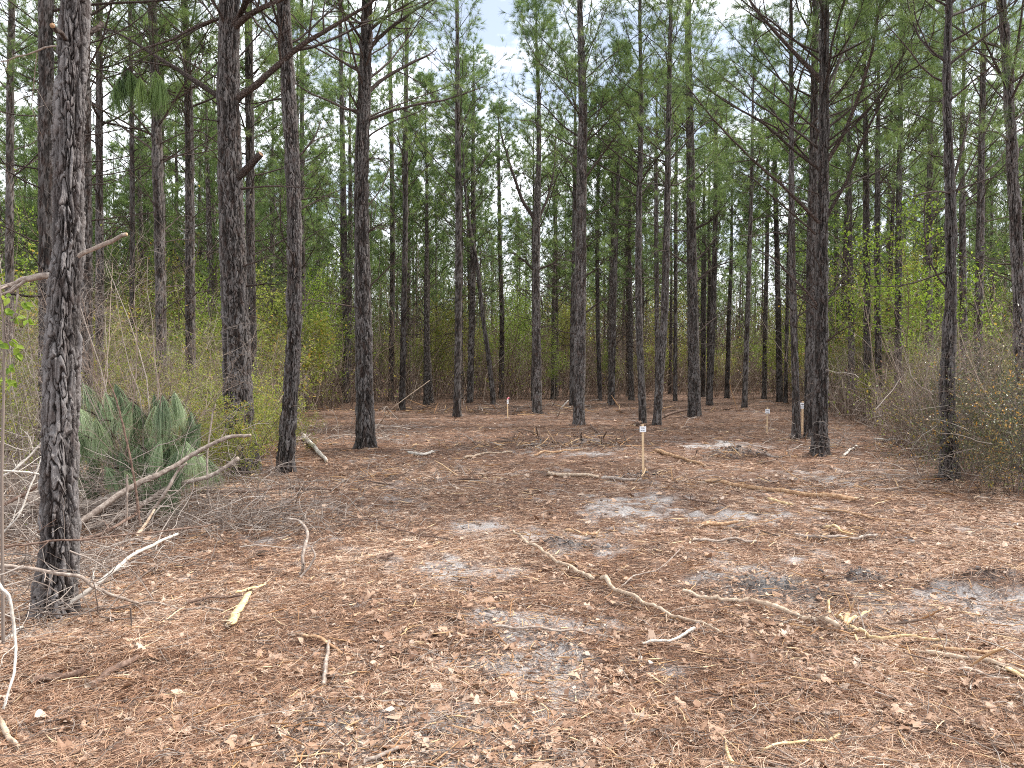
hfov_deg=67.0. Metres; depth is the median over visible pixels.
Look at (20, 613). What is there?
fallen branch
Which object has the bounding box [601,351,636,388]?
hardwood sapling
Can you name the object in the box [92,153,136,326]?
pine tree
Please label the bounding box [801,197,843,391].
pine tree
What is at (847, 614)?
split wood
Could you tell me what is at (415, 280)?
pine tree
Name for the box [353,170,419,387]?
pine tree
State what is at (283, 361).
bare shrub
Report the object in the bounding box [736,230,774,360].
pine tree
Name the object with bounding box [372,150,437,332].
pine tree
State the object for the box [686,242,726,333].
pine tree
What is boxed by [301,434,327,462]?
fallen branch
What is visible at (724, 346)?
hardwood sapling
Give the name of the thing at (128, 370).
leafy shrub
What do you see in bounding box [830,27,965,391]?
pine tree
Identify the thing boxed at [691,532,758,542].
fallen branch
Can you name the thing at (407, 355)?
spring sapling
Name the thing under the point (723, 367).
hardwood sapling
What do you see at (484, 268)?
pine tree
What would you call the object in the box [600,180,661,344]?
pine tree
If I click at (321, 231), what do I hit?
pine tree
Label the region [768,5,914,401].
pine tree
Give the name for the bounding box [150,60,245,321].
pine tree
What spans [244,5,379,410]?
pine tree
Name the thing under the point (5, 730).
fallen branch
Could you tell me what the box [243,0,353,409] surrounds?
pine tree
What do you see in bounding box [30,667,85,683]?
fallen branch
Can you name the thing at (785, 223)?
pine tree
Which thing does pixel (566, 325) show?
hardwood sapling
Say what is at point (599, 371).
pine tree
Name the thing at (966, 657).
fallen branch
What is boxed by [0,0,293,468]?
pine tree
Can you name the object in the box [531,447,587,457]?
split wood
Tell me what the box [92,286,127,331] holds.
hardwood sapling
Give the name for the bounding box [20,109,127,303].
pine tree
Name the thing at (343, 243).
pine tree
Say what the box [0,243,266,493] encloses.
bare shrub
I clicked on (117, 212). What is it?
pine tree
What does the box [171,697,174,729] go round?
fallen branch
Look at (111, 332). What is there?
hardwood sapling
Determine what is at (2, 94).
pine tree
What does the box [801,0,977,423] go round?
pine tree
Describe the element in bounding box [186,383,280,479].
leafy shrub
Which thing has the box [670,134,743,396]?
pine tree
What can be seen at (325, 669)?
fallen branch
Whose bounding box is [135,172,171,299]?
pine tree
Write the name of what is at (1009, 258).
pine tree
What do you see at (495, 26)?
sky
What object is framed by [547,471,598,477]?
fallen branch
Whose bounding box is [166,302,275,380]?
hardwood sapling
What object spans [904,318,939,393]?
bare shrub
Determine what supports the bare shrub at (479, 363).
on the ground
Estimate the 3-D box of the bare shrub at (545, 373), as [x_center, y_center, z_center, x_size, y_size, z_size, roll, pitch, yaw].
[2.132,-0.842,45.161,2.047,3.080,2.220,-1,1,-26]
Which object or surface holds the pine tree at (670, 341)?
on the ground
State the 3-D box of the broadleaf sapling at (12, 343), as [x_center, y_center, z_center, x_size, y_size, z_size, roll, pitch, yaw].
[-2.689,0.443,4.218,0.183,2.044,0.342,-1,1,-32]
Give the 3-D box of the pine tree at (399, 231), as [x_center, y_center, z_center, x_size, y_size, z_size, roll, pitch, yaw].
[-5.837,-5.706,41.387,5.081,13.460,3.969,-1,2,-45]
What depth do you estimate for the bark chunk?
6.35 m
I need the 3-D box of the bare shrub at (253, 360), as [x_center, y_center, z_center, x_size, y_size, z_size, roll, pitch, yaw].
[-5.672,-0.209,17.319,3.300,3.048,2.559,1,1,25]
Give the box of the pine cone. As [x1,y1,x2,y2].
[256,550,265,555]
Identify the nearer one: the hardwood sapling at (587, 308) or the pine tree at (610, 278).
the pine tree at (610, 278)
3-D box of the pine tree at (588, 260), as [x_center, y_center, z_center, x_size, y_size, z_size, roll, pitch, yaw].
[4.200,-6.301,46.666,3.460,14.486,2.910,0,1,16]
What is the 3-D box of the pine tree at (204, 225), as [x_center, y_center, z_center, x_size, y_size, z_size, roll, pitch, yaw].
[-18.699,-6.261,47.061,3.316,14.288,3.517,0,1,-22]
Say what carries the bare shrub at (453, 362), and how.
on the ground
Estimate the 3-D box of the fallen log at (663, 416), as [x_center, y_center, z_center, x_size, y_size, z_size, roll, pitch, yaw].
[4.581,1.016,24.333,0.478,0.261,5.285,1,1,29]
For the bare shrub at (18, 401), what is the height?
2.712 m
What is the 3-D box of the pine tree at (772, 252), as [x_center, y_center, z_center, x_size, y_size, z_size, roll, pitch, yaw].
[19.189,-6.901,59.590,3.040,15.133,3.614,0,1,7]
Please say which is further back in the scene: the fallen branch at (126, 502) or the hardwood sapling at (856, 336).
the hardwood sapling at (856, 336)
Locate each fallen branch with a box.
[0,563,224,614]
[0,583,17,709]
[0,626,23,641]
[0,716,27,750]
[3,432,40,476]
[3,456,80,492]
[4,417,40,532]
[4,485,38,505]
[4,514,213,558]
[14,611,26,616]
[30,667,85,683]
[66,533,178,607]
[80,506,141,538]
[81,426,250,523]
[84,655,139,689]
[87,456,240,530]
[103,371,141,525]
[125,475,128,525]
[134,509,154,536]
[147,462,186,516]
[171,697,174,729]
[183,484,331,495]
[186,593,242,603]
[193,404,216,514]
[286,511,308,574]
[297,631,364,656]
[300,537,321,577]
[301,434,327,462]
[321,640,330,688]
[341,508,450,539]
[362,746,398,763]
[377,380,429,425]
[406,450,436,455]
[496,615,613,640]
[512,526,594,580]
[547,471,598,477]
[557,400,568,415]
[590,424,602,443]
[600,574,721,632]
[601,473,641,482]
[621,549,695,585]
[642,627,695,643]
[682,494,726,506]
[682,589,840,627]
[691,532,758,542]
[794,527,877,542]
[841,445,857,455]
[908,647,1023,673]
[958,667,1009,678]
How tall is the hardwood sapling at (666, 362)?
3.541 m
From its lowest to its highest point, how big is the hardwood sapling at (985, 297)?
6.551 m
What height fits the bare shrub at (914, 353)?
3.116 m
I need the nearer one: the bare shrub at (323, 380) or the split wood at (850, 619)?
the split wood at (850, 619)
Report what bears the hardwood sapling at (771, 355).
on the ground
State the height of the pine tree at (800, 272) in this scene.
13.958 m
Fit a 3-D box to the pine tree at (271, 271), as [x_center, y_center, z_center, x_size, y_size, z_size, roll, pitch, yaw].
[-10.242,-6.742,33.643,6.029,15.970,4.710,0,1,-18]
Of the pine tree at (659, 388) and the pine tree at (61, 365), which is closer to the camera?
the pine tree at (61, 365)
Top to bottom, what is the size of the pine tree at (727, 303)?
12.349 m
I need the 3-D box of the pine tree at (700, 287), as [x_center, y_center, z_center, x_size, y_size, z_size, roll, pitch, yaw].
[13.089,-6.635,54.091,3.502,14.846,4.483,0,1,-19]
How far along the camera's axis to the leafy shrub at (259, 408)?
12.99 m
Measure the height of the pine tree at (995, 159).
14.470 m
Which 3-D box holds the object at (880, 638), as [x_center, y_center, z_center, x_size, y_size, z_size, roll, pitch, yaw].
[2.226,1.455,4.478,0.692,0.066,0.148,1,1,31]
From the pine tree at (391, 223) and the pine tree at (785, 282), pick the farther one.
the pine tree at (785, 282)
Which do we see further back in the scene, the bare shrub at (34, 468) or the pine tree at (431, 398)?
the pine tree at (431, 398)
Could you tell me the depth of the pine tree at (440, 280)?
75.73 m
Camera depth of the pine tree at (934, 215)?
45.76 m
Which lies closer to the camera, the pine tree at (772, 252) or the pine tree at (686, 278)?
the pine tree at (686, 278)
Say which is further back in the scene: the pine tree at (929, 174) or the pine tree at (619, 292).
the pine tree at (619, 292)
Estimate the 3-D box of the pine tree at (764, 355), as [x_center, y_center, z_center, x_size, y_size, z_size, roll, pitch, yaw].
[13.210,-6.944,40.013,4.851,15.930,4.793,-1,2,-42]
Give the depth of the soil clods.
5.78 m
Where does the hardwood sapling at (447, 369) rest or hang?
on the ground
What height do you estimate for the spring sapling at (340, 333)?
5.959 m
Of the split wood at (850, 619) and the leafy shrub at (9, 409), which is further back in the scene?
the leafy shrub at (9, 409)
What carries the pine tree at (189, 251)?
on the ground
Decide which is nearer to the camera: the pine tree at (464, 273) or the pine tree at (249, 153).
the pine tree at (249, 153)
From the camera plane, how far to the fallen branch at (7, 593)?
3.71 m
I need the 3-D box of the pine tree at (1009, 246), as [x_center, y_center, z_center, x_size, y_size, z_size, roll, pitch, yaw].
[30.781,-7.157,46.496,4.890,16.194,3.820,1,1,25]
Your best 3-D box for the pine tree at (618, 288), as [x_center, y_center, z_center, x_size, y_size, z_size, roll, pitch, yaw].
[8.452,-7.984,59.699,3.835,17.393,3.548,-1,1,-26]
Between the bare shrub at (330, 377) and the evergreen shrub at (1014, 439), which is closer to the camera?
the evergreen shrub at (1014, 439)
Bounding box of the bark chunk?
[375,552,393,559]
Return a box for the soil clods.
[398,437,1015,694]
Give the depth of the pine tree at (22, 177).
42.95 m
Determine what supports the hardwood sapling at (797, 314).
on the ground
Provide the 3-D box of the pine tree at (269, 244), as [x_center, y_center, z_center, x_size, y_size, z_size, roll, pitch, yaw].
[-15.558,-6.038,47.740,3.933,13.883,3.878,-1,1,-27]
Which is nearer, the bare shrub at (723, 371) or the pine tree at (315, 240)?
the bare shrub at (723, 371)
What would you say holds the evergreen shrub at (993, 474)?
on the ground
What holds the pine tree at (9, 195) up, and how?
on the ground
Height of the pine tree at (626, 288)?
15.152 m
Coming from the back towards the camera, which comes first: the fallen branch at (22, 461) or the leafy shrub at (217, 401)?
the leafy shrub at (217, 401)
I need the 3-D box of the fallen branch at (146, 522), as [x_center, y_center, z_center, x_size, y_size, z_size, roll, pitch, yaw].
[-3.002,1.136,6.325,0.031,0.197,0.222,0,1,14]
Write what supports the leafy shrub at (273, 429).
on the ground
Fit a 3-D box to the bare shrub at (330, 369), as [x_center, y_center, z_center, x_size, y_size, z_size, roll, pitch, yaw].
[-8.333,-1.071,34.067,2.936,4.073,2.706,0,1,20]
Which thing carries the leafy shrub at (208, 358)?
on the ground
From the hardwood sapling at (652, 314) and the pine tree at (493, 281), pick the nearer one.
the hardwood sapling at (652, 314)
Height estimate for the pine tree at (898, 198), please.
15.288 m
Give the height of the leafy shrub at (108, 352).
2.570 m
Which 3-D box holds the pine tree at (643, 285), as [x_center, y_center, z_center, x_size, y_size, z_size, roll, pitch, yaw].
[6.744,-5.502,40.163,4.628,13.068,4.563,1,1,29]
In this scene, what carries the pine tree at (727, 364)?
on the ground
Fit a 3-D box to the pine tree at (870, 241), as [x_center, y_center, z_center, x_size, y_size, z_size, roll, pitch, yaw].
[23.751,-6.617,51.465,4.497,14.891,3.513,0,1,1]
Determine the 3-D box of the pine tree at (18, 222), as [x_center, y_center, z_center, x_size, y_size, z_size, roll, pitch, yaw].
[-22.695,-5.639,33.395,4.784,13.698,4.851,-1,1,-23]
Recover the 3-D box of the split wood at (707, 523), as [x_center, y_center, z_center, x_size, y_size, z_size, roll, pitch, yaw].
[2.093,1.403,7.761,0.619,0.079,0.091,0,1,-15]
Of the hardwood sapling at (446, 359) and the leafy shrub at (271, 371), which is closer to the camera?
the leafy shrub at (271, 371)
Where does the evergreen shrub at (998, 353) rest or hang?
on the ground
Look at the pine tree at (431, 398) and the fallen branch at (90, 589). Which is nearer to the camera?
the fallen branch at (90, 589)
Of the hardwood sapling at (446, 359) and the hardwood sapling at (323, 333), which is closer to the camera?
the hardwood sapling at (323, 333)
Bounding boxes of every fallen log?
[4,490,39,514]
[79,489,133,517]
[633,409,686,425]
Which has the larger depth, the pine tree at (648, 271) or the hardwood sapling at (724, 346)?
the pine tree at (648, 271)
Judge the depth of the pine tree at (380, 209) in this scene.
42.97 m
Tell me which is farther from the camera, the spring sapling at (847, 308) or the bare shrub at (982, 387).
the spring sapling at (847, 308)
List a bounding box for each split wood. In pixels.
[221,589,255,628]
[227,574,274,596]
[463,451,511,458]
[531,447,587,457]
[563,528,602,535]
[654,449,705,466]
[697,519,746,526]
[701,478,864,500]
[723,733,734,767]
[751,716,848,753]
[765,496,795,505]
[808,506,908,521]
[822,524,859,535]
[822,609,847,630]
[827,600,830,614]
[840,592,859,627]
[841,609,873,624]
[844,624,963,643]
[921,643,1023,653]
[991,661,1023,677]
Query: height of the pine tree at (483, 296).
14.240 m
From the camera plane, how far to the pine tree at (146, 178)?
36.82 m
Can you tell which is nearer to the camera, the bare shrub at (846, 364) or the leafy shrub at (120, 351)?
the leafy shrub at (120, 351)
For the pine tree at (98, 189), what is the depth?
16.38 m
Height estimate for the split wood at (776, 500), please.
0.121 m
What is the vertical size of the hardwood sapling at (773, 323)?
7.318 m
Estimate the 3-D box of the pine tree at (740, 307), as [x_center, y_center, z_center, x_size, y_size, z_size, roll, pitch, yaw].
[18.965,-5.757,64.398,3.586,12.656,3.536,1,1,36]
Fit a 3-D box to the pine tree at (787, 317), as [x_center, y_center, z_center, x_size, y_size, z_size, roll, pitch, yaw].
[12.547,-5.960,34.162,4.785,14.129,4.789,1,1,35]
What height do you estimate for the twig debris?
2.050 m
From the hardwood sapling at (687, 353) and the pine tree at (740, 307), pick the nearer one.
the hardwood sapling at (687, 353)
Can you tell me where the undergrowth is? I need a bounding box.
[0,1,1023,531]
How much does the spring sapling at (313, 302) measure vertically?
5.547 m
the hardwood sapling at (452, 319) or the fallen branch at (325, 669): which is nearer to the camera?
the fallen branch at (325, 669)
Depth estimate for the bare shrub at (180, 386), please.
10.65 m
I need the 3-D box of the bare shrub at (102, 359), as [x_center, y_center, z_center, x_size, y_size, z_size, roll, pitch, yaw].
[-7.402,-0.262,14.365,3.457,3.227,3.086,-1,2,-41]
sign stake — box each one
[640,424,645,475]
[765,408,769,432]
[800,401,803,432]
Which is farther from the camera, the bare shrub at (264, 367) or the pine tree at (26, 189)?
the pine tree at (26, 189)
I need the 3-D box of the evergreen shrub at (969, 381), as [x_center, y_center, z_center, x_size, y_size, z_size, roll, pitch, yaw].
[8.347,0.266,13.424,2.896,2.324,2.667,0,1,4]
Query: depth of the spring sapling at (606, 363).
41.38 m
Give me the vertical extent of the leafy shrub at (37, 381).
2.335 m
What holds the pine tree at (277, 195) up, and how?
on the ground
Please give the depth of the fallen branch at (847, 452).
14.50 m
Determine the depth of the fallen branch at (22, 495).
6.90 m
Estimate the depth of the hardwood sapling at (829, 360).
31.37 m
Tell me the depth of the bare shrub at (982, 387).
10.31 m
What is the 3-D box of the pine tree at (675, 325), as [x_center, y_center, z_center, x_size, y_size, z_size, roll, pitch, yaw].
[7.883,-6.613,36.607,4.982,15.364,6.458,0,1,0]
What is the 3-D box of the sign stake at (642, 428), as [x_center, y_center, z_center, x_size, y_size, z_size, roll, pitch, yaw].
[1.887,1.029,11.135,0.092,0.901,0.020,-1,1,0]
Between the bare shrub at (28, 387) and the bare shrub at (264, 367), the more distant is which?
the bare shrub at (264, 367)
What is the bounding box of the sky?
[0,0,1023,354]
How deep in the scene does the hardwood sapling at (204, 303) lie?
27.28 m
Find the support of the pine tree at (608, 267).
on the ground
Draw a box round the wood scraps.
[251,380,1023,687]
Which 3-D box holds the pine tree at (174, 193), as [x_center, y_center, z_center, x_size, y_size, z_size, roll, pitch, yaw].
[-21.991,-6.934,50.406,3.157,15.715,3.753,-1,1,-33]
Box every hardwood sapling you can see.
[0,231,155,391]
[0,316,93,393]
[14,264,95,354]
[20,280,120,343]
[21,310,145,384]
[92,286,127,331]
[94,232,220,359]
[107,249,203,335]
[129,255,347,383]
[145,255,274,352]
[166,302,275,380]
[256,282,285,332]
[256,308,341,398]
[260,292,354,376]
[279,271,353,397]
[377,317,447,391]
[406,277,487,393]
[408,318,466,396]
[410,321,493,395]
[431,299,498,369]
[431,347,467,387]
[475,275,562,393]
[477,288,544,390]
[528,283,601,388]
[541,288,607,360]
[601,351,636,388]
[633,269,706,388]
[633,343,681,390]
[635,326,714,373]
[678,330,739,374]
[700,326,743,365]
[706,351,735,391]
[730,321,775,390]
[742,294,799,385]
[753,310,841,397]
[772,292,833,350]
[782,180,1012,423]
[782,337,857,389]
[828,226,958,399]
[828,320,914,385]
[829,307,935,390]
[852,342,939,404]
[893,288,985,358]
[967,277,1011,367]
[968,355,1014,394]
[972,270,1014,365]
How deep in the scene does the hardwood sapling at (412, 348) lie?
51.82 m
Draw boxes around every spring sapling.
[0,198,38,407]
[105,236,199,364]
[135,272,275,375]
[198,269,336,376]
[273,255,347,412]
[306,249,354,404]
[312,285,354,388]
[352,294,399,394]
[394,319,421,396]
[490,324,530,393]
[541,317,569,399]
[587,335,620,391]
[750,290,805,396]
[798,251,903,363]
[798,280,862,398]
[805,267,922,347]
[856,243,967,374]
[903,281,1012,369]
[905,248,973,358]
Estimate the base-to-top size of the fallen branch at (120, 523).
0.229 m
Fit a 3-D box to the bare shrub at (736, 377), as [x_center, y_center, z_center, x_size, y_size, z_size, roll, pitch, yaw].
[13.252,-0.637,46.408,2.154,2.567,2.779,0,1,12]
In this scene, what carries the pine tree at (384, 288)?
on the ground
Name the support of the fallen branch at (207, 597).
on the ground
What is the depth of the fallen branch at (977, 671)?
3.87 m
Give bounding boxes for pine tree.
[0,0,110,391]
[0,0,127,623]
[0,0,175,462]
[0,0,209,397]
[0,0,265,399]
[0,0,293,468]
[0,1,109,325]
[0,12,125,317]
[0,79,38,320]
[0,100,37,328]
[0,104,38,276]
[1,118,37,299]
[14,136,36,298]
[14,160,94,302]
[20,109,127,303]
[37,133,124,307]
[54,0,322,397]
[90,0,198,361]
[90,0,376,477]
[92,8,174,366]
[92,9,216,336]
[92,137,147,321]
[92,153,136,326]
[92,171,126,317]
[92,172,126,338]
[93,143,171,321]
[104,121,183,327]
[107,83,220,357]
[110,154,166,307]
[111,133,180,322]
[133,0,355,402]
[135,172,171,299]
[141,29,283,398]
[145,102,258,345]
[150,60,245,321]
[165,161,184,331]
[166,57,286,323]
[184,170,220,354]
[194,110,256,313]
[199,0,448,473]
[205,47,346,391]
[215,140,323,328]
[240,0,490,449]
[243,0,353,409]
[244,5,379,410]
[245,182,286,316]
[254,146,330,336]
[256,163,337,300]
[265,128,353,348]
[283,0,402,403]
[305,30,398,400]
[305,149,340,390]
[305,171,336,378]
[306,147,339,318]
[309,130,401,349]
[321,193,354,379]
[324,237,342,336]
[339,0,453,409]
[339,223,385,329]
[346,0,442,400]
[352,153,445,394]
[352,199,389,345]
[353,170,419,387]
[369,108,450,392]
[371,234,395,345]
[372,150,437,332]
[375,131,468,402]
[378,236,418,338]
[381,178,444,385]
[385,0,527,416]
[385,65,462,404]
[388,199,440,381]
[400,170,465,393]
[411,33,518,402]
[411,39,532,404]
[417,213,451,324]
[418,238,451,318]
[424,87,495,398]
[430,108,517,348]
[430,185,489,389]
[431,232,454,386]
[440,164,485,386]
[452,237,477,359]
[463,187,505,384]
[463,248,492,370]
[464,97,547,397]
[469,108,571,400]
[475,232,508,351]
[476,233,497,339]
[478,236,509,334]
[482,0,600,413]
[498,0,690,424]
[498,219,543,379]
[503,204,530,353]
[505,256,524,335]
[506,216,541,381]
[513,120,594,398]
[514,145,605,395]
[529,36,646,405]
[534,0,711,423]
[540,154,586,387]
[540,241,562,363]
[543,241,563,333]
[557,87,653,400]
[558,0,751,425]
[558,164,608,393]
[558,185,606,349]
[563,88,662,402]
[566,37,672,404]
[585,255,604,346]
[586,134,632,394]
[586,206,620,380]
[587,89,675,400]
[587,135,661,396]
[587,233,616,342]
[594,0,775,416]
[595,250,634,336]
[598,62,711,380]
[600,175,644,386]
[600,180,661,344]
[600,212,646,389]
[601,158,686,397]
[631,87,729,400]
[633,204,661,386]
[643,186,700,393]
[644,226,669,325]
[645,0,917,439]
[646,0,985,456]
[647,209,678,319]
[658,48,770,405]
[659,102,743,393]
[669,190,717,350]
[669,240,717,385]
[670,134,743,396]
[678,190,724,356]
[684,241,721,350]
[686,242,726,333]
[695,12,808,407]
[696,134,771,398]
[697,0,933,438]
[699,187,740,385]
[709,98,807,398]
[717,242,760,381]
[717,266,736,344]
[718,234,760,344]
[725,209,764,353]
[727,77,830,401]
[735,89,845,402]
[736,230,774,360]
[744,201,774,387]
[758,80,862,350]
[759,0,952,422]
[767,252,784,335]
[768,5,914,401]
[768,147,828,391]
[770,234,801,377]
[771,203,802,314]
[780,218,805,306]
[781,225,806,387]
[785,219,805,325]
[795,106,886,380]
[795,119,895,402]
[799,210,861,385]
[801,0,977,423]
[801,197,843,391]
[802,170,882,322]
[824,0,1023,480]
[829,0,993,400]
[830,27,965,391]
[837,134,942,342]
[847,1,1023,365]
[853,182,884,327]
[855,0,1023,385]
[858,188,912,304]
[869,0,1023,389]
[875,0,1023,467]
[881,126,970,345]
[884,165,966,342]
[894,124,966,307]
[902,124,984,353]
[909,145,957,307]
[922,120,1021,367]
[942,197,988,320]
[942,207,975,311]
[943,77,1023,340]
[956,164,1008,307]
[957,186,1003,336]
[965,17,1023,340]
[966,52,1023,321]
[971,155,1022,353]
[985,134,1023,336]
[985,218,1011,333]
[989,141,1023,290]
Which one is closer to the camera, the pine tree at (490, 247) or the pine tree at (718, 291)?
the pine tree at (718, 291)
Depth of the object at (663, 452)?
13.65 m
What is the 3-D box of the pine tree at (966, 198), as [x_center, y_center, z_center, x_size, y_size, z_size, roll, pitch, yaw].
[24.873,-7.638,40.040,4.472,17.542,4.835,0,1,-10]
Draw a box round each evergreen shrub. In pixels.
[865,378,996,480]
[878,391,922,435]
[887,381,968,437]
[895,361,1009,456]
[898,335,1003,447]
[904,337,1019,463]
[904,368,1023,496]
[914,344,1023,486]
[918,305,1023,442]
[929,348,1023,478]
[953,425,1023,494]
[954,366,1023,489]
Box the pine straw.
[0,388,1023,767]
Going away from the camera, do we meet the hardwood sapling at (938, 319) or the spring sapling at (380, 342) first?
the hardwood sapling at (938, 319)
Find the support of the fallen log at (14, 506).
on the twig debris
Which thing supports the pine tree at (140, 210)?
on the ground
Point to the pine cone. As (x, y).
(261, 552)
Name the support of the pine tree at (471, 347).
on the ground
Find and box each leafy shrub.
[0,322,37,410]
[0,345,126,448]
[0,351,99,482]
[19,359,100,448]
[29,330,128,396]
[93,322,154,393]
[93,355,152,416]
[104,345,175,412]
[110,364,205,435]
[124,334,220,423]
[139,328,222,385]
[150,349,273,423]
[171,357,279,464]
[171,407,206,450]
[175,341,221,398]
[181,398,268,483]
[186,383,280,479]
[191,370,308,451]
[252,373,309,450]
[256,348,302,409]
[260,401,326,451]
[308,350,351,405]
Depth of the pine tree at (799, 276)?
55.15 m
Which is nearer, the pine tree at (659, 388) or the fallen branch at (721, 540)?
the fallen branch at (721, 540)
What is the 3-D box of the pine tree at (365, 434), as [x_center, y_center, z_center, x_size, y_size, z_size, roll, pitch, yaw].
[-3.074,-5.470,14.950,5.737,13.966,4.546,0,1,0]
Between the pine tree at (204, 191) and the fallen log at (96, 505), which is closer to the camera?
the fallen log at (96, 505)
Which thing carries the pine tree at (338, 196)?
on the ground
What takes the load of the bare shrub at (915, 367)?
on the ground
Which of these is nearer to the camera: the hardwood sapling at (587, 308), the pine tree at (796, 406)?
the pine tree at (796, 406)
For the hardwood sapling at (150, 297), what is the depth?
33.26 m
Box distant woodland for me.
[22,239,1012,387]
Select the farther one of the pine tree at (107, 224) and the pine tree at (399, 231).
the pine tree at (107, 224)
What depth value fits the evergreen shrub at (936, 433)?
11.16 m
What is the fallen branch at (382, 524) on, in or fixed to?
on the ground
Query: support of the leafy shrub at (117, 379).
on the ground
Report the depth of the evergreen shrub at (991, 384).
11.39 m
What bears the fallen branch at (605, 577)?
on the ground
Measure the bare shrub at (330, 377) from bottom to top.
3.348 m
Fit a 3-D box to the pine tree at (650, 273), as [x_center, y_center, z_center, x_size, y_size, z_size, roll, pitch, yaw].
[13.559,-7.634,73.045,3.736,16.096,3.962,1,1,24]
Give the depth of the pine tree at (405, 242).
29.63 m
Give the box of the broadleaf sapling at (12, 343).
[0,284,34,643]
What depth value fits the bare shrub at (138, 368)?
14.39 m
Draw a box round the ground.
[0,384,1023,767]
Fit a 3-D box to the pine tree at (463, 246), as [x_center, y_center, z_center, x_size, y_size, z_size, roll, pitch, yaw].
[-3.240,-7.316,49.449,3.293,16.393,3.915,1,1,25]
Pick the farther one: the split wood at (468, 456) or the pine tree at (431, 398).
the pine tree at (431, 398)
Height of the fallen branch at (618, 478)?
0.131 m
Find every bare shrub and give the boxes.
[0,231,39,469]
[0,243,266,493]
[0,274,196,494]
[0,289,86,496]
[0,293,81,469]
[0,305,102,491]
[0,316,80,460]
[0,350,37,453]
[5,267,178,473]
[8,306,182,411]
[22,192,273,501]
[23,296,180,388]
[34,258,281,488]
[80,337,217,475]
[93,308,221,390]
[93,322,179,430]
[115,344,260,479]
[130,307,280,450]
[145,334,216,405]
[181,310,329,435]
[193,347,264,419]
[203,326,302,425]
[252,302,319,421]
[257,305,337,398]
[302,336,348,407]
[302,340,345,401]
[317,315,345,403]
[350,331,398,386]
[436,331,499,397]
[449,339,517,395]
[464,335,503,397]
[545,354,558,394]
[668,348,686,392]
[713,343,758,392]
[714,351,724,394]
[717,360,749,393]
[738,352,770,393]
[779,333,858,409]
[829,325,904,412]
[829,331,883,409]
[830,337,874,411]
[833,334,894,400]
[853,329,932,423]
[854,318,969,392]
[864,310,1007,449]
[873,338,973,434]
[875,285,1023,472]
[882,317,1007,414]
[884,337,971,425]
[889,312,998,457]
[892,327,1019,464]
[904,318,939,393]
[907,371,1019,466]
[921,323,1023,468]
[931,301,1023,485]
[937,327,1009,409]
[939,332,1007,389]
[939,339,1013,403]
[968,313,1023,472]
[975,278,1013,419]
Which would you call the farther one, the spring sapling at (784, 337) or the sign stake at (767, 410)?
the spring sapling at (784, 337)
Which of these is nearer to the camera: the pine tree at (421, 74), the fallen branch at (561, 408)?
the fallen branch at (561, 408)
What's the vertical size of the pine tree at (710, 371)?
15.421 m
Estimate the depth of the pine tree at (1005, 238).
29.36 m
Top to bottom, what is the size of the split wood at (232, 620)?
0.116 m
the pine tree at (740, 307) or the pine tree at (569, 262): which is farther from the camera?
the pine tree at (740, 307)
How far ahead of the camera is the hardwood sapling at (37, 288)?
32.01 m
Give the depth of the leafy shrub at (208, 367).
20.62 m
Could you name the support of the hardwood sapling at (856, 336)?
on the ground
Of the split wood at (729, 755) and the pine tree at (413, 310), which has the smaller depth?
the split wood at (729, 755)
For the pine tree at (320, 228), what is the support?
on the ground
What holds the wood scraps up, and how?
on the ground
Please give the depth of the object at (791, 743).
3.20 m
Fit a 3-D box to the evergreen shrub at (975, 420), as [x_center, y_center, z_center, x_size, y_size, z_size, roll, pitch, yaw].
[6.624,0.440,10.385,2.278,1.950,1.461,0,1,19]
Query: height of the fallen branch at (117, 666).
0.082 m
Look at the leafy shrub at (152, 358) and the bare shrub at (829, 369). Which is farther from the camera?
the bare shrub at (829, 369)
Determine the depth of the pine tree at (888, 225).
36.90 m
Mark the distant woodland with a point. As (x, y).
(601, 339)
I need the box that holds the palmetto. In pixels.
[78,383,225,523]
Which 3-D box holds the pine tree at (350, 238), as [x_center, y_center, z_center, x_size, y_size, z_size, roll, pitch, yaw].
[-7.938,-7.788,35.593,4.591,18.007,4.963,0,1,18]
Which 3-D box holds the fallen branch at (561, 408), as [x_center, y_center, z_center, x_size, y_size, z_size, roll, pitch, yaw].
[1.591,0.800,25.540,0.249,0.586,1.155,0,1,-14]
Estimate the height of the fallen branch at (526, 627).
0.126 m
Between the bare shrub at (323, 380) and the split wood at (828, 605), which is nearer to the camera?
the split wood at (828, 605)
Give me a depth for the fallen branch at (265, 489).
9.65 m
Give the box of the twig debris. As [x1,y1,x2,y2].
[0,350,1023,704]
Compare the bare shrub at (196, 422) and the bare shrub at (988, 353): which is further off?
the bare shrub at (988, 353)
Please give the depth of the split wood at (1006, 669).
3.93 m
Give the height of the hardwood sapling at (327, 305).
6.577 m
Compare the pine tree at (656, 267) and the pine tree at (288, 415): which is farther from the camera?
the pine tree at (656, 267)
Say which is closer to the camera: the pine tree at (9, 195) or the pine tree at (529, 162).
the pine tree at (9, 195)
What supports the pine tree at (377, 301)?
on the ground
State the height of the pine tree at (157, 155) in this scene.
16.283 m
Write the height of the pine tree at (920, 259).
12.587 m
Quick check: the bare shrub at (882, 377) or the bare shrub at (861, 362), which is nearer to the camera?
the bare shrub at (882, 377)
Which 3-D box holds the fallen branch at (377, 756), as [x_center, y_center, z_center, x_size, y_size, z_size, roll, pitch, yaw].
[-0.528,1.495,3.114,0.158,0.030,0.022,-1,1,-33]

